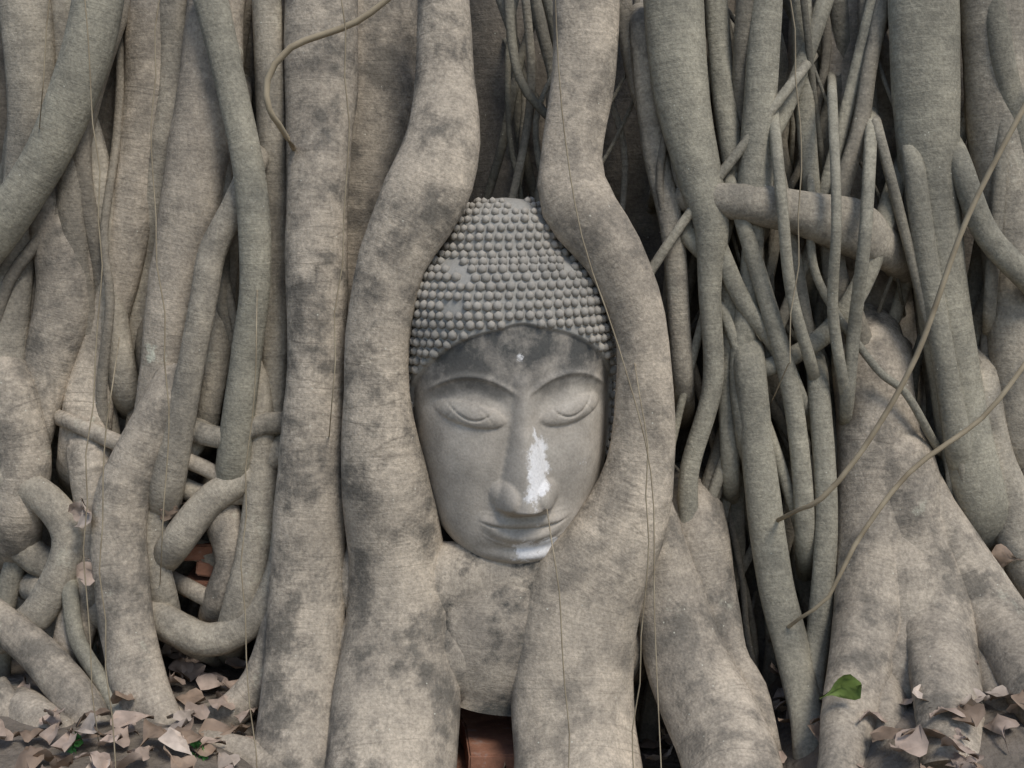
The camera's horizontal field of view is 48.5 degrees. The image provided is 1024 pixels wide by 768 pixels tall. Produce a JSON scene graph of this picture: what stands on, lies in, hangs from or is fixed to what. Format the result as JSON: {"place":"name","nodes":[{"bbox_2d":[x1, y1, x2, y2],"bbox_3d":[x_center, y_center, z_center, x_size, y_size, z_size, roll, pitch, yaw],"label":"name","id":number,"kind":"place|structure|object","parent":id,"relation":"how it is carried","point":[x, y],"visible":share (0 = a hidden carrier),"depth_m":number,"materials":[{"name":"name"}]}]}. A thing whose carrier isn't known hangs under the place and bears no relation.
{"place":"outdoors","nodes":[
{"label":"outdoors","id":0,"kind":"place"},
{"bbox_2d":[0,648,1023,767],"bbox_3d":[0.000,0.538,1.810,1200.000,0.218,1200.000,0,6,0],"label":"ground","id":1,"kind":"structure","parent":0,"point":[994,751],"depth_m":1.60,"materials":[{"name":"brown soil"}]},
{"bbox_2d":[184,542,513,767],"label":"bricks","id":2,"kind":"object","parent":1,"relation":"on","point":[485,740],"visible":0.22,"depth_m":1.79,"materials":[{"name":"brown brick"}]},
{"bbox_2d":[441,526,453,540],"bbox_3d":[0.000,-0.248,2.135,3.200,2.300,0.136,0,6,0],"label":"dark gap","id":3,"kind":"object","parent":1,"relation":"on","point":[446,536],"depth_m":2.14,"materials":[{"name":"plant"}]},
{"bbox_2d":[0,0,1004,703],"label":"trunks","id":4,"kind":"object","parent":1,"relation":"on","point":[386,48],"visible":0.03,"depth_m":1.90,"materials":[{"name":"brown plant"}]},
{"bbox_2d":[0,497,1023,767],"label":"leaves","id":5,"kind":"object","parent":1,"relation":"on","point":[180,735],"visible":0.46,"depth_m":1.59,"materials":[{"name":"brown plant"}]},
{"bbox_2d":[0,0,1023,767],"bbox_3d":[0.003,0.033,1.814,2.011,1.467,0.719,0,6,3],"label":"roots","id":6,"kind":"object","parent":1,"relation":"on","point":[928,594],"visible":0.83,"depth_m":1.75,"materials":[{"name":"brown plant"}]},
{"bbox_2d":[255,0,782,767],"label":"roots","id":7,"kind":"object","parent":1,"relation":"on","point":[399,632],"visible":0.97,"depth_m":1.68,"materials":[{"name":"brown plant"}]},
{"bbox_2d":[409,197,616,563],"bbox_3d":[-0.008,-0.011,1.767,0.348,0.560,0.313,0,6,0],"label":"buddha head","id":8,"kind":"object","parent":7,"relation":"attached to","point":[512,365],"visible":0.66,"depth_m":1.67},
{"bbox_2d":[39,0,1023,767],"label":"vines","id":9,"kind":"object","parent":1,"relation":"on","point":[289,48],"visible":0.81,"depth_m":1.57,"materials":[{"name":"plant"}]}
]}

